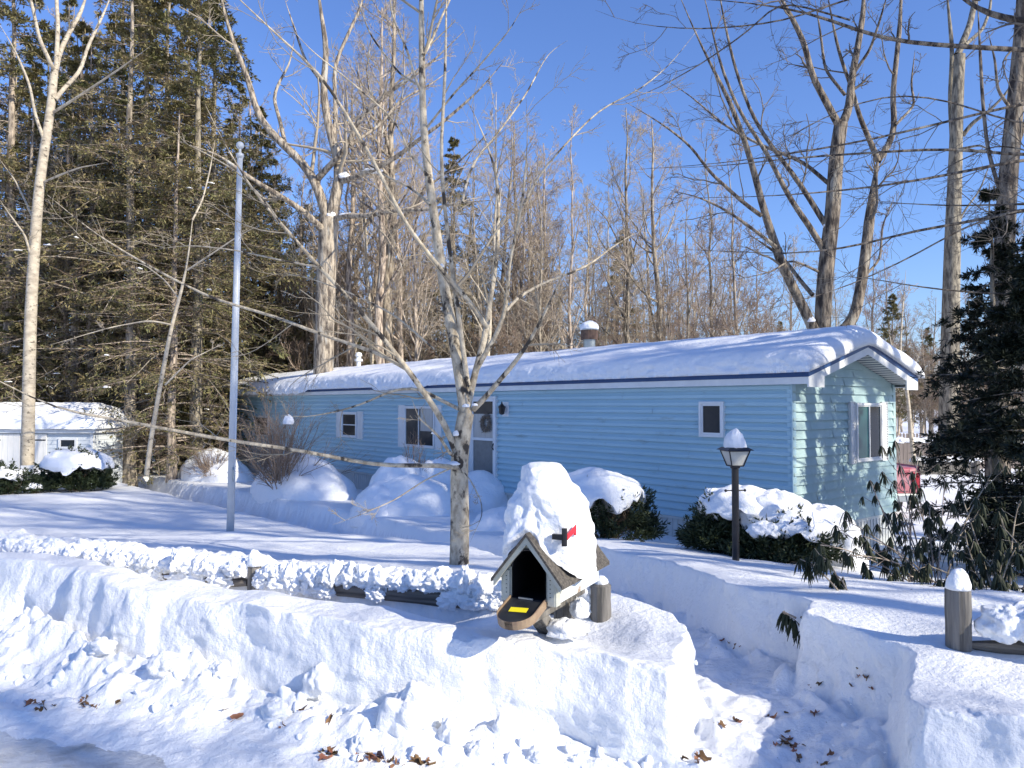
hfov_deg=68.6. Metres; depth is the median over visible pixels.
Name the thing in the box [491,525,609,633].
mailbox
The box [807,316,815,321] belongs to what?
snow clump
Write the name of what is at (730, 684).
path
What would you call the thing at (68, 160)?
tree
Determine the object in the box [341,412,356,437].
window
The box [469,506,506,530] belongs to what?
snow mound
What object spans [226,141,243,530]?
flagpole
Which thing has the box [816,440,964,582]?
rhododendron
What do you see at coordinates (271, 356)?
hemlock tree
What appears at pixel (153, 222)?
hardwood tree
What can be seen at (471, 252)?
hemlock tree
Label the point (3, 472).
snow heap
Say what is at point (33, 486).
snow heap
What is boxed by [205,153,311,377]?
hemlock tree
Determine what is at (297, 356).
hardwood tree
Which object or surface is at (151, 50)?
hemlock tree
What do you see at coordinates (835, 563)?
snow mound
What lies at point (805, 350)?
roof snow
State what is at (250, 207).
hardwood tree
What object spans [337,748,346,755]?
snow chunk
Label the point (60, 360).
hemlock tree
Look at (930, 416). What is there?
hardwood tree
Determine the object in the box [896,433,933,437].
picket fence
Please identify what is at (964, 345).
hardwood tree
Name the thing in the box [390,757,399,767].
fallen leaf
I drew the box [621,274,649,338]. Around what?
hardwood tree
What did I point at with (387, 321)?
hardwood tree
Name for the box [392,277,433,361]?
hemlock tree
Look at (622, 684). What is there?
snow ground
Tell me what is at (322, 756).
fallen leaf
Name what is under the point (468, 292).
hardwood tree
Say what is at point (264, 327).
hemlock tree
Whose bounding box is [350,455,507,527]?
snow mound
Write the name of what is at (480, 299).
hardwood tree
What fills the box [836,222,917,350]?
hardwood tree
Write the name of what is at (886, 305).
hardwood tree
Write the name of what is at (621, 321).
hardwood tree
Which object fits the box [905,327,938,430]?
pine tree
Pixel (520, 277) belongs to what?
hardwood tree
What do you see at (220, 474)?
snow mound
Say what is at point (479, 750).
snow chunk
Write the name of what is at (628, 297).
hardwood tree
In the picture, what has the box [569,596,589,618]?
snow clump
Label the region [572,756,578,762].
snow chunk
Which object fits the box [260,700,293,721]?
snow chunk
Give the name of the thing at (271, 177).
hemlock tree
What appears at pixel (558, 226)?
hardwood tree
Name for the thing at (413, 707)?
snow chunk
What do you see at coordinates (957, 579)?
snow heap
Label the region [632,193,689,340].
hardwood tree
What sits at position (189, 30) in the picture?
hemlock tree
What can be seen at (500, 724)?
snow chunk
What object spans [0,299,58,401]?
hemlock tree
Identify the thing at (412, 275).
hardwood tree
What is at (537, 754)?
snow chunk
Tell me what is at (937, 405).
hardwood tree
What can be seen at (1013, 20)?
maple tree
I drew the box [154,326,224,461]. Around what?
hemlock tree
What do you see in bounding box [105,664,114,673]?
snow chunk
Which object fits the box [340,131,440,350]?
hardwood tree
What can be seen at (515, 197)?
hardwood tree
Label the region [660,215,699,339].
hardwood tree
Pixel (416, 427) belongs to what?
window
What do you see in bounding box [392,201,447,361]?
hardwood tree
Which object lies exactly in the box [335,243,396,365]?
hardwood tree
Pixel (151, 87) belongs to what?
hemlock tree
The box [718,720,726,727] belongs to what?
fallen leaf
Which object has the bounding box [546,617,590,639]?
snow clump
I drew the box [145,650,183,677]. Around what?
snow chunk
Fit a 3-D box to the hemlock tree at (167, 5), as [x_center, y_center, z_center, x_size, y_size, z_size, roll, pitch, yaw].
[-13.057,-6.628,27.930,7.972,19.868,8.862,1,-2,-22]
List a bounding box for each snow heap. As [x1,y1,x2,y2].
[0,466,27,481]
[19,482,42,489]
[39,448,114,475]
[247,550,261,566]
[568,467,649,516]
[580,321,598,329]
[595,575,608,584]
[697,484,865,567]
[723,428,746,447]
[945,568,971,591]
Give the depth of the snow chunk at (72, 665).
4.34 m
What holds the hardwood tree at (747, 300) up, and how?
on the snow ground
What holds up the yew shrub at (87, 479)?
on the snow ground
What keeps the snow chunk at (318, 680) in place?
on the snow ground
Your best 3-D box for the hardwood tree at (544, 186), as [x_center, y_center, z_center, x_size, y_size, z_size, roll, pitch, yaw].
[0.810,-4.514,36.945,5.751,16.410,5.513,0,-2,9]
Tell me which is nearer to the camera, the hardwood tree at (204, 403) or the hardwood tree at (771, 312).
the hardwood tree at (204, 403)
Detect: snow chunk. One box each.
[14,678,20,684]
[50,679,56,686]
[54,670,64,681]
[60,658,67,664]
[69,660,75,670]
[85,636,117,656]
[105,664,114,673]
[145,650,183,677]
[151,702,161,712]
[173,670,182,681]
[207,659,233,678]
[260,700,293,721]
[279,685,290,697]
[293,701,299,712]
[296,691,306,702]
[296,733,301,739]
[301,662,334,699]
[311,704,316,712]
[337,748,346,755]
[349,732,373,754]
[351,754,362,761]
[376,680,444,737]
[383,747,391,759]
[408,746,415,759]
[411,745,424,755]
[437,715,462,744]
[440,745,447,756]
[465,739,493,760]
[492,712,507,732]
[505,751,515,764]
[518,735,525,746]
[526,744,548,763]
[565,743,571,753]
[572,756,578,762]
[575,753,581,758]
[595,745,603,757]
[626,759,639,767]
[641,762,647,767]
[645,755,652,766]
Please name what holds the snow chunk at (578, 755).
on the snow ground
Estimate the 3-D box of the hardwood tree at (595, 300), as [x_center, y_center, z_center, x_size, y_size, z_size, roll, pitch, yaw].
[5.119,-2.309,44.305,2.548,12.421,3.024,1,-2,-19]
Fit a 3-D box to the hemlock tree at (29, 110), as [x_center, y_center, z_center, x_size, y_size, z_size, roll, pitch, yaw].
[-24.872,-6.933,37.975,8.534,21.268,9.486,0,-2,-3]
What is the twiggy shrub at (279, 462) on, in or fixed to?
on the snow ground
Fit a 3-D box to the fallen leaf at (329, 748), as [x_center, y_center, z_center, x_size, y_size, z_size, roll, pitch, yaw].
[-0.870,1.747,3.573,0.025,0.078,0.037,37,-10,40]
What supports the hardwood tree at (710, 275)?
on the snow ground
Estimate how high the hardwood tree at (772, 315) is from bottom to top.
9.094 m
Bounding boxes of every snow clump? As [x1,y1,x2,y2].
[283,414,293,423]
[338,172,349,178]
[363,168,382,173]
[446,461,459,465]
[496,580,500,590]
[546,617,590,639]
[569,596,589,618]
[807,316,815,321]
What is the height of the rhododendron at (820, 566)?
0.392 m
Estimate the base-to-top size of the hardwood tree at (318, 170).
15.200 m
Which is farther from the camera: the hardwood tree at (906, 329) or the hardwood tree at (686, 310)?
the hardwood tree at (906, 329)
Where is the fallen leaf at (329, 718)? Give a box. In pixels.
[325,713,333,724]
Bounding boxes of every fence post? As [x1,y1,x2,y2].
[247,566,260,589]
[590,583,610,622]
[944,588,972,651]
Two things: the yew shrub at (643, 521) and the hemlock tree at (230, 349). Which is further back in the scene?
the hemlock tree at (230, 349)
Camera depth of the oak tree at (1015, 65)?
14.54 m
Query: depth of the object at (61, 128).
30.55 m
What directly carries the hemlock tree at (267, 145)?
on the snow ground
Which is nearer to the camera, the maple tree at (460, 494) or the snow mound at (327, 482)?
the maple tree at (460, 494)
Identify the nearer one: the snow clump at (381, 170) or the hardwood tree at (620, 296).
the snow clump at (381, 170)
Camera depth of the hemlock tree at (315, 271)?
38.05 m
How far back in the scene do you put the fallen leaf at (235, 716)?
3.89 m
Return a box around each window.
[58,438,76,448]
[253,416,269,435]
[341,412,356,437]
[404,406,434,448]
[698,401,725,437]
[856,403,883,462]
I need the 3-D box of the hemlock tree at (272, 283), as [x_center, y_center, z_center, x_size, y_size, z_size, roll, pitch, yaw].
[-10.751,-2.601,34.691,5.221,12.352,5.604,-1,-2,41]
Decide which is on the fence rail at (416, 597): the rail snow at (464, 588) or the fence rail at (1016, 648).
the rail snow at (464, 588)
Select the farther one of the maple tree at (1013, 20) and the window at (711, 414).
the window at (711, 414)
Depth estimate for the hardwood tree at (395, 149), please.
32.73 m
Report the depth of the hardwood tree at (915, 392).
40.52 m
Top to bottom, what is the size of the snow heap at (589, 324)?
0.214 m
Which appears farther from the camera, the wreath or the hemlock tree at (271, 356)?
the hemlock tree at (271, 356)
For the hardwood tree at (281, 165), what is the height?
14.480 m
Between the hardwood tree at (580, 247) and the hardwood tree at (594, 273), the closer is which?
the hardwood tree at (580, 247)
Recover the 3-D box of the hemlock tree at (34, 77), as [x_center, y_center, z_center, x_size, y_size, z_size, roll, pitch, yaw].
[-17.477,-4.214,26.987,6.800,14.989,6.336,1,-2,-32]
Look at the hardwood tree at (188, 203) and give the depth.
29.58 m
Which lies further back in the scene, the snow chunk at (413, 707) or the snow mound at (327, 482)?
the snow mound at (327, 482)
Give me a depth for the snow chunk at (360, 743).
3.57 m
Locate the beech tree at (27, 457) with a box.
[0,0,148,464]
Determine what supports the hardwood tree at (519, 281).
on the snow ground
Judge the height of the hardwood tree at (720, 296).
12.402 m
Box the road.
[0,731,167,767]
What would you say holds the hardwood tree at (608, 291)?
on the snow ground
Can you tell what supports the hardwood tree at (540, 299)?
on the snow ground
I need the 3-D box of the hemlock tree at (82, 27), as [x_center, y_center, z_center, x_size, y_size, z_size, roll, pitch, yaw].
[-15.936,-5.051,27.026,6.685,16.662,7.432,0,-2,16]
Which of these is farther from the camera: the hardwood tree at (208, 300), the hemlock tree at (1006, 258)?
the hardwood tree at (208, 300)
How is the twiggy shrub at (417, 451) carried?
on the snow ground
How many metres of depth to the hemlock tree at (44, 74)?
30.98 m
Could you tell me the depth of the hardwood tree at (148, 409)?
25.39 m
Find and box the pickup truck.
[896,463,923,510]
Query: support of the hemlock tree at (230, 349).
on the snow ground
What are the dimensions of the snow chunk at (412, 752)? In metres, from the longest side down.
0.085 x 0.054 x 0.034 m
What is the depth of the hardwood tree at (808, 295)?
44.85 m
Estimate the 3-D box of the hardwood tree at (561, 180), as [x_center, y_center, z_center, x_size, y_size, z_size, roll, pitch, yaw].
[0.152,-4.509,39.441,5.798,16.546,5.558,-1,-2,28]
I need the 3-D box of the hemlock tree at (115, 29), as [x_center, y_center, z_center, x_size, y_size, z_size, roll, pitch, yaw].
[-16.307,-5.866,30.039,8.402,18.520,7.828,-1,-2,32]
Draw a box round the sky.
[0,0,1023,409]
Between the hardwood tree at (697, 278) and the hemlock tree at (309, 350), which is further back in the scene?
the hardwood tree at (697, 278)
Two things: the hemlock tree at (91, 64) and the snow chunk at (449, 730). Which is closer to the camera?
the snow chunk at (449, 730)
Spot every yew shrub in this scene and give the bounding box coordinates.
[0,457,48,494]
[15,475,50,492]
[32,444,119,492]
[587,475,670,541]
[675,487,752,553]
[718,503,849,563]
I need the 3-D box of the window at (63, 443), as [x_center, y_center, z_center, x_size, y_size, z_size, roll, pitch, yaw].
[-13.578,1.813,22.923,0.567,0.321,0.039,0,-2,0]
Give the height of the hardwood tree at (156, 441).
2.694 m
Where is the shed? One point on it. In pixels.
(47, 441)
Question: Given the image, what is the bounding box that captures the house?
[221,328,917,546]
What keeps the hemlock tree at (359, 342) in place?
on the snow ground
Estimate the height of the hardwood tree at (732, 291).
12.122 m
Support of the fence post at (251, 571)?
on the snow ground
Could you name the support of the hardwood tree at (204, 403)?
on the snow ground
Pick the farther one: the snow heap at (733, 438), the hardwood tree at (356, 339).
the hardwood tree at (356, 339)
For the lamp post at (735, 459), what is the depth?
7.73 m
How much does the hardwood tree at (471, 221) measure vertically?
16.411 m
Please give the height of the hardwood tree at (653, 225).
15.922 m
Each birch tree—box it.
[51,141,254,474]
[887,273,921,462]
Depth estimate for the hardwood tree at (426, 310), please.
37.39 m
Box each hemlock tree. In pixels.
[0,0,136,401]
[0,13,206,443]
[0,19,178,433]
[0,20,125,396]
[0,23,62,351]
[0,28,190,455]
[0,48,69,385]
[0,64,123,401]
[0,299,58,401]
[2,0,249,486]
[9,0,264,472]
[16,0,99,387]
[33,0,210,402]
[43,0,266,470]
[46,347,82,401]
[52,0,317,457]
[66,77,265,485]
[77,345,124,407]
[84,315,182,464]
[102,0,316,446]
[114,80,179,357]
[115,9,284,461]
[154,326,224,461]
[162,325,251,469]
[183,106,315,377]
[203,118,296,446]
[203,312,247,448]
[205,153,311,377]
[217,82,272,376]
[238,200,342,375]
[239,173,311,369]
[251,242,313,376]
[252,328,285,370]
[253,204,346,372]
[296,213,361,356]
[334,250,373,366]
[335,254,369,366]
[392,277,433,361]
[405,252,445,358]
[406,136,519,359]
[437,237,497,356]
[481,237,524,352]
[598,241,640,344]
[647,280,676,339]
[905,183,1023,560]
[918,233,1023,576]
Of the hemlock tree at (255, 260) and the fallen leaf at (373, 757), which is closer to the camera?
the fallen leaf at (373, 757)
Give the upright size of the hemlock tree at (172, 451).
13.394 m
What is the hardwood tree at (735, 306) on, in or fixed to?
on the snow ground
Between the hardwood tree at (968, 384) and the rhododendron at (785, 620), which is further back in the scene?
the hardwood tree at (968, 384)
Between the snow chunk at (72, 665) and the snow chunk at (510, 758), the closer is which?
the snow chunk at (510, 758)
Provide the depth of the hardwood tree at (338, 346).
30.91 m
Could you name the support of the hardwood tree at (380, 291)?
on the snow ground
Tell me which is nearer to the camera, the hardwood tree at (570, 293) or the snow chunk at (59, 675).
the snow chunk at (59, 675)
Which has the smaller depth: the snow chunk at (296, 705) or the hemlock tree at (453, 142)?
the snow chunk at (296, 705)
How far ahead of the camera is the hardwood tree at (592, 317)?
33.04 m
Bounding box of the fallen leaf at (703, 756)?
[699,750,711,760]
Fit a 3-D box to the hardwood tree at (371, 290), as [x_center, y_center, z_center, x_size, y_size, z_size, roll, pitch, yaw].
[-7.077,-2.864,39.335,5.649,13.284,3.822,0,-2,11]
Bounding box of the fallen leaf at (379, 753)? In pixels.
[375,750,382,758]
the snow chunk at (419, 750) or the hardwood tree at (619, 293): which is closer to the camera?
the snow chunk at (419, 750)
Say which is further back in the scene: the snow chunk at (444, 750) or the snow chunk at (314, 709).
the snow chunk at (314, 709)
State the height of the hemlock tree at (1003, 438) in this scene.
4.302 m
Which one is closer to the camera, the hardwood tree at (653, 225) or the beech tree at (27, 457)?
the beech tree at (27, 457)
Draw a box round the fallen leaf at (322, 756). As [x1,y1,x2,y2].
[317,753,332,760]
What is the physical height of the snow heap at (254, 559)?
0.119 m
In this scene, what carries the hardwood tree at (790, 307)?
on the snow ground
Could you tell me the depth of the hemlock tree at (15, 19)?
27.06 m
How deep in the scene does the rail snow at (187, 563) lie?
5.84 m
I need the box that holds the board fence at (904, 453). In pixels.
[896,442,1023,468]
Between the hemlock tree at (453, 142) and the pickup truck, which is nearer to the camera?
the pickup truck
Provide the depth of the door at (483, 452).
16.33 m
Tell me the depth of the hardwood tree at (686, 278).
29.45 m
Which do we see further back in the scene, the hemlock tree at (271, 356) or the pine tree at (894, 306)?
the pine tree at (894, 306)
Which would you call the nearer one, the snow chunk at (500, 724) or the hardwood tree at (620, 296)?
the snow chunk at (500, 724)
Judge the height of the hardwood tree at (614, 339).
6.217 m
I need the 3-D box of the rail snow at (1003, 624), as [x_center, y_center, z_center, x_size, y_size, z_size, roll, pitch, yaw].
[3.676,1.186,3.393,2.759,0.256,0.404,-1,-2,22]
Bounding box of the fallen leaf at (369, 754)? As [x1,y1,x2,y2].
[364,752,374,760]
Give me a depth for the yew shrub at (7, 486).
19.23 m
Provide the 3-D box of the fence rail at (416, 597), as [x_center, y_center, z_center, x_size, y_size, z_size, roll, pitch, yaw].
[-0.690,1.430,5.082,2.533,0.118,0.087,-2,-2,22]
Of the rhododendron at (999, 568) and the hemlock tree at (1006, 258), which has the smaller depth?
the rhododendron at (999, 568)
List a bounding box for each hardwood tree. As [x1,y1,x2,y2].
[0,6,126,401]
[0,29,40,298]
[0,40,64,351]
[1,135,59,342]
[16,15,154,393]
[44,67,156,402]
[109,372,142,437]
[113,145,206,327]
[114,66,244,466]
[120,385,163,476]
[136,405,166,475]
[158,350,202,470]
[175,372,226,438]
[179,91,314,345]
[187,166,246,350]
[221,105,278,349]
[246,148,310,362]
[263,217,346,372]
[266,116,318,370]
[274,183,344,363]
[279,178,397,370]
[284,107,364,351]
[295,59,406,366]
[307,123,422,341]
[313,0,459,363]
[313,36,439,299]
[314,0,504,362]
[325,102,412,364]
[335,91,464,359]
[335,179,376,365]
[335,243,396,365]
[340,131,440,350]
[344,238,429,361]
[358,250,410,359]
[362,184,445,360]
[374,92,462,360]
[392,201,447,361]
[393,183,448,361]
[395,227,444,358]
[402,161,509,357]
[413,165,523,358]
[437,155,519,341]
[437,231,505,357]
[447,74,537,355]
[458,121,565,349]
[463,281,477,355]
[464,106,564,350]
[465,320,495,356]
[470,140,583,351]
[473,156,557,355]
[481,126,584,351]
[491,303,524,354]
[492,149,557,351]
[494,229,553,345]
[504,147,575,352]
[505,179,585,352]
[519,103,610,348]
[519,232,564,351]
[525,200,577,350]
[531,220,582,348]
[545,89,676,342]
[553,222,621,349]
[556,175,613,346]
[572,193,612,345]
[574,180,642,345]
[574,241,612,344]
[576,111,719,341]
[594,247,651,344]
[595,169,654,345]
[597,244,640,344]
[603,325,623,345]
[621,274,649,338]
[622,177,683,342]
[629,280,663,342]
[630,250,655,342]
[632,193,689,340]
[637,183,729,342]
[641,229,703,341]
[654,249,685,339]
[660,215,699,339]
[667,225,713,337]
[669,142,801,338]
[670,276,706,338]
[672,113,751,337]
[673,231,717,336]
[701,232,753,335]
[706,281,787,335]
[716,263,733,335]
[725,230,783,333]
[738,266,763,333]
[758,226,814,331]
[762,291,785,332]
[762,296,787,331]
[797,255,843,328]
[831,273,849,326]
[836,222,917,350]
[857,310,882,333]
[862,241,929,408]
[893,287,936,437]
[893,319,939,436]
[898,359,930,427]
[913,290,940,432]
[916,372,938,432]
[918,325,939,421]
[921,371,938,418]
[960,290,981,407]
[960,353,986,411]
[1015,218,1023,414]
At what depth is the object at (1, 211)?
27.22 m
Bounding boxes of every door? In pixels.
[0,434,20,468]
[21,434,46,472]
[469,396,497,477]
[496,594,546,629]
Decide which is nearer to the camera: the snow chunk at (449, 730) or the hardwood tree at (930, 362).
the snow chunk at (449, 730)
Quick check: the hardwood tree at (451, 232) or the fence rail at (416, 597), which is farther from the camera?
the hardwood tree at (451, 232)
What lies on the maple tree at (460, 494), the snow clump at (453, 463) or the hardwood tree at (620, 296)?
the snow clump at (453, 463)
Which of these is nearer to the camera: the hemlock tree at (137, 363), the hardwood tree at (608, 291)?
the hemlock tree at (137, 363)
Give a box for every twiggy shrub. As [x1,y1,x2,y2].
[180,437,244,477]
[200,379,372,489]
[401,432,442,471]
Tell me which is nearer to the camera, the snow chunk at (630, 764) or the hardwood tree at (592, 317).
the snow chunk at (630, 764)
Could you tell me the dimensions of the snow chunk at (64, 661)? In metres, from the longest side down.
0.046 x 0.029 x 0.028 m
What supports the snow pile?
on the mailbox
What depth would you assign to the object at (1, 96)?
31.16 m
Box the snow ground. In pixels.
[0,410,1023,767]
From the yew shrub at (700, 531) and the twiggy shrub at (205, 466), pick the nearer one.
the yew shrub at (700, 531)
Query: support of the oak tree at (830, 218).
on the snow ground
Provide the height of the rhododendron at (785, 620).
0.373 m
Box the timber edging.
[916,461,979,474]
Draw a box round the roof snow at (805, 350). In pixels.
[222,325,924,395]
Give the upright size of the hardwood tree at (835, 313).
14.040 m
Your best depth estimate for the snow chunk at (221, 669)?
4.18 m
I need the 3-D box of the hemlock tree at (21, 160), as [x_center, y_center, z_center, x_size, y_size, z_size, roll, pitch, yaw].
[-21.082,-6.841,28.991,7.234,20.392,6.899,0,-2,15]
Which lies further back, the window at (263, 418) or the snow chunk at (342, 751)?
the window at (263, 418)
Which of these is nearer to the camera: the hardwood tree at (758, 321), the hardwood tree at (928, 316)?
the hardwood tree at (758, 321)
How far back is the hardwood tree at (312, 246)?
31.86 m
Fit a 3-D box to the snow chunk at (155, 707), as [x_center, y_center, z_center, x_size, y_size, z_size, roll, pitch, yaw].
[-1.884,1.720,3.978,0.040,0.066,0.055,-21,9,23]
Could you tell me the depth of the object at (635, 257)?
46.04 m
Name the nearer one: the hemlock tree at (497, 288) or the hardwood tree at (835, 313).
the hemlock tree at (497, 288)
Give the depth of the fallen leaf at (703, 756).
3.44 m
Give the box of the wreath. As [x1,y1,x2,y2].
[479,412,491,432]
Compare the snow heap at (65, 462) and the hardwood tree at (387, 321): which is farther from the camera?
the hardwood tree at (387, 321)
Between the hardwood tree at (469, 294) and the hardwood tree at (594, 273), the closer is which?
the hardwood tree at (469, 294)
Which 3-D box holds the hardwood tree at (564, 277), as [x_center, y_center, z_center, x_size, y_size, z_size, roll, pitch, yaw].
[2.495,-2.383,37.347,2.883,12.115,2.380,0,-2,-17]
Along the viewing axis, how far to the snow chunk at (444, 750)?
3.53 m
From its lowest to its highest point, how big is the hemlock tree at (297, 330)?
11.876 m
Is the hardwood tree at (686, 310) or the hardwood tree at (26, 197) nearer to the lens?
the hardwood tree at (26, 197)
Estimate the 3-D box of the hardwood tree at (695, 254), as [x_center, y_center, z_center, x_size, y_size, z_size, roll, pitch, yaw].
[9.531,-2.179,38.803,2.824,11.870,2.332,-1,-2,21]
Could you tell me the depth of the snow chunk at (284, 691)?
4.00 m
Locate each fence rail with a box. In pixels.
[162,573,246,586]
[334,584,553,614]
[972,640,1023,654]
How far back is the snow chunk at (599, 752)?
3.54 m
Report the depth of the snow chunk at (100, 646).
4.41 m
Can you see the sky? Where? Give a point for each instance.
(535, 33)
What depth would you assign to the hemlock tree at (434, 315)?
38.01 m
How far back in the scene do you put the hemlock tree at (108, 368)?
26.71 m
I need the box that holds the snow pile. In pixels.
[502,462,596,578]
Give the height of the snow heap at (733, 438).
0.208 m
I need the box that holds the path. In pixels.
[138,477,884,767]
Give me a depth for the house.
12.74 m
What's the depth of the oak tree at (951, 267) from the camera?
25.04 m
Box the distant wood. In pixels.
[46,244,1016,434]
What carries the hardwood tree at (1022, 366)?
on the snow ground
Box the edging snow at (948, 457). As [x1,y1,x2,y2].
[909,456,981,461]
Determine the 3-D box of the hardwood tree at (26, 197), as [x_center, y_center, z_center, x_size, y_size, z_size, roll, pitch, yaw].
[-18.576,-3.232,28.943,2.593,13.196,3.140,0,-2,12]
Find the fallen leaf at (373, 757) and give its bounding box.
[365,754,377,759]
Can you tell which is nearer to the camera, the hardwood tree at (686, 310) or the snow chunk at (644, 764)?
the snow chunk at (644, 764)
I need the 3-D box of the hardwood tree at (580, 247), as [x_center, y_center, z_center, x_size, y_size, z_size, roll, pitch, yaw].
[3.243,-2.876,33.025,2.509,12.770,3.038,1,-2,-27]
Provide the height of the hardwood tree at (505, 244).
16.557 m
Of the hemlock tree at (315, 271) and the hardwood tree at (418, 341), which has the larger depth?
the hemlock tree at (315, 271)
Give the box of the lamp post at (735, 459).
[717,447,753,560]
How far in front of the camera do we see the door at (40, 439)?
22.90 m
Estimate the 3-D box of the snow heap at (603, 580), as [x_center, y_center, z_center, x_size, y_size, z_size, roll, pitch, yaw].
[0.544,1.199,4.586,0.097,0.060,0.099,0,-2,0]
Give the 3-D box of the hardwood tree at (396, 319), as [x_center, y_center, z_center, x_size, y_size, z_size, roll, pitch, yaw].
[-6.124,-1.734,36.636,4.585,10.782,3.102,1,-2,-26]
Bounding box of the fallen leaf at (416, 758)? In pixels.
[409,754,425,764]
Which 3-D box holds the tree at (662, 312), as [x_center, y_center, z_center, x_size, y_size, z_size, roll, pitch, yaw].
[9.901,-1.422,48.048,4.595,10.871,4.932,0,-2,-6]
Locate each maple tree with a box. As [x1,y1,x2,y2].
[0,0,695,564]
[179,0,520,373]
[596,0,1023,336]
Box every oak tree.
[626,0,925,328]
[938,0,1007,435]
[976,0,1023,480]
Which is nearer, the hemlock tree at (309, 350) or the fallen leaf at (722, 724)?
the fallen leaf at (722, 724)
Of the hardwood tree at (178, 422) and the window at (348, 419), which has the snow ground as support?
the hardwood tree at (178, 422)
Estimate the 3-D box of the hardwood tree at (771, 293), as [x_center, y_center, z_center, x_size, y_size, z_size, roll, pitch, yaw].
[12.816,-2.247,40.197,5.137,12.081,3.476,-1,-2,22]
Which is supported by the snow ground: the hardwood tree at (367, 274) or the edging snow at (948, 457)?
the hardwood tree at (367, 274)
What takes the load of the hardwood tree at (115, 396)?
on the snow ground
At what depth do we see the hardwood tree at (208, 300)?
31.30 m
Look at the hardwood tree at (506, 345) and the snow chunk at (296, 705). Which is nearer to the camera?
the snow chunk at (296, 705)
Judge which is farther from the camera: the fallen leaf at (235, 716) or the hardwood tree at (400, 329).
the hardwood tree at (400, 329)
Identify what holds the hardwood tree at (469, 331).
on the snow ground
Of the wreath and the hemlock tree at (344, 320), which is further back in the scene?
the hemlock tree at (344, 320)
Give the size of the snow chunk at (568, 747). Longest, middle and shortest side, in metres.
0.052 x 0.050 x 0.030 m
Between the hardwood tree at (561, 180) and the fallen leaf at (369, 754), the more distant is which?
the hardwood tree at (561, 180)
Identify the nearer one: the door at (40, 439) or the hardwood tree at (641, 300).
the door at (40, 439)
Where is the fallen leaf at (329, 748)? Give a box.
[326,746,335,752]
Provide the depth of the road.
3.58 m
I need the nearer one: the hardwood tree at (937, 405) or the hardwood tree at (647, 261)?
the hardwood tree at (937, 405)
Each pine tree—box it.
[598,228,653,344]
[878,293,924,432]
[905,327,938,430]
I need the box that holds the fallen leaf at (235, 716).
[229,713,243,721]
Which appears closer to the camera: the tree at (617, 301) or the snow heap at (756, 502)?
the snow heap at (756, 502)
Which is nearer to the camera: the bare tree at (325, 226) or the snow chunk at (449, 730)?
the snow chunk at (449, 730)
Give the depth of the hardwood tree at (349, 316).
30.10 m
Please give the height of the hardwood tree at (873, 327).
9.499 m
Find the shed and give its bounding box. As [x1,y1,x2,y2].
[0,427,139,482]
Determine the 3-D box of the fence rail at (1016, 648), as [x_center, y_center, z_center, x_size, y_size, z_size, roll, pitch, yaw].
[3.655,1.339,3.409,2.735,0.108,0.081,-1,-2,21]
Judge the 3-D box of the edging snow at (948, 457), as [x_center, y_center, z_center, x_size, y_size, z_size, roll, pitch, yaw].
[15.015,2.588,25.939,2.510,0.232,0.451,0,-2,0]
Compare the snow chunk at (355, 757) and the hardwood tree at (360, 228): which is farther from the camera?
the hardwood tree at (360, 228)
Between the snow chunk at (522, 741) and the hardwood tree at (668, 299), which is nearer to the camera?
the snow chunk at (522, 741)
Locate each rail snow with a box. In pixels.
[0,536,247,588]
[251,558,591,615]
[974,601,1023,644]
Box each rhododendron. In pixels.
[776,611,801,648]
[794,548,846,590]
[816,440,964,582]
[913,461,1023,592]
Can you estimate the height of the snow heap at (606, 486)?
0.748 m
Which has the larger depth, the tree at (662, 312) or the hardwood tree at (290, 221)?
the tree at (662, 312)
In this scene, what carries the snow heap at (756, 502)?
on the yew shrub at (793, 548)
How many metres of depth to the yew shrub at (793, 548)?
7.98 m
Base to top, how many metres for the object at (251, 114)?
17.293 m
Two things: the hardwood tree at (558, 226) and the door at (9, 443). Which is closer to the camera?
the door at (9, 443)
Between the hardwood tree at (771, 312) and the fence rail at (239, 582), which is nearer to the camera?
the fence rail at (239, 582)
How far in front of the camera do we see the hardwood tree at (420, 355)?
33.37 m
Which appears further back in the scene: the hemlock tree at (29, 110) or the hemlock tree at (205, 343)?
the hemlock tree at (29, 110)
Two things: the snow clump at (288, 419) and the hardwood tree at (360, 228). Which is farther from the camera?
the hardwood tree at (360, 228)
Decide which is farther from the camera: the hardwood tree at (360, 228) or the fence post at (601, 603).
the hardwood tree at (360, 228)
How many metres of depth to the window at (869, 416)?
12.32 m
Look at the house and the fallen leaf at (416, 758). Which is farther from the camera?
the house
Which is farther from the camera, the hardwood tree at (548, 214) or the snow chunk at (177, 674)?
the hardwood tree at (548, 214)
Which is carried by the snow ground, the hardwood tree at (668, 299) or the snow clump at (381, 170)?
the hardwood tree at (668, 299)
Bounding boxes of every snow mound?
[178,448,253,482]
[250,453,357,503]
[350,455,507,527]
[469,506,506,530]
[824,558,868,569]
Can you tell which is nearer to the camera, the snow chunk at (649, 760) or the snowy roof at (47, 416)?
the snow chunk at (649, 760)
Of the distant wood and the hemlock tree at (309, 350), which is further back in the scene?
the distant wood
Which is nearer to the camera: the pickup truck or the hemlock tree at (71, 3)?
the pickup truck
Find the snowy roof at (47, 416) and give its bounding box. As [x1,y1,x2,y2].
[0,402,138,428]
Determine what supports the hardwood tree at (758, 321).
on the snow ground
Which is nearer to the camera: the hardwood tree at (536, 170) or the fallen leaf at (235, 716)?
the fallen leaf at (235, 716)
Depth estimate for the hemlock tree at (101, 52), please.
32.95 m

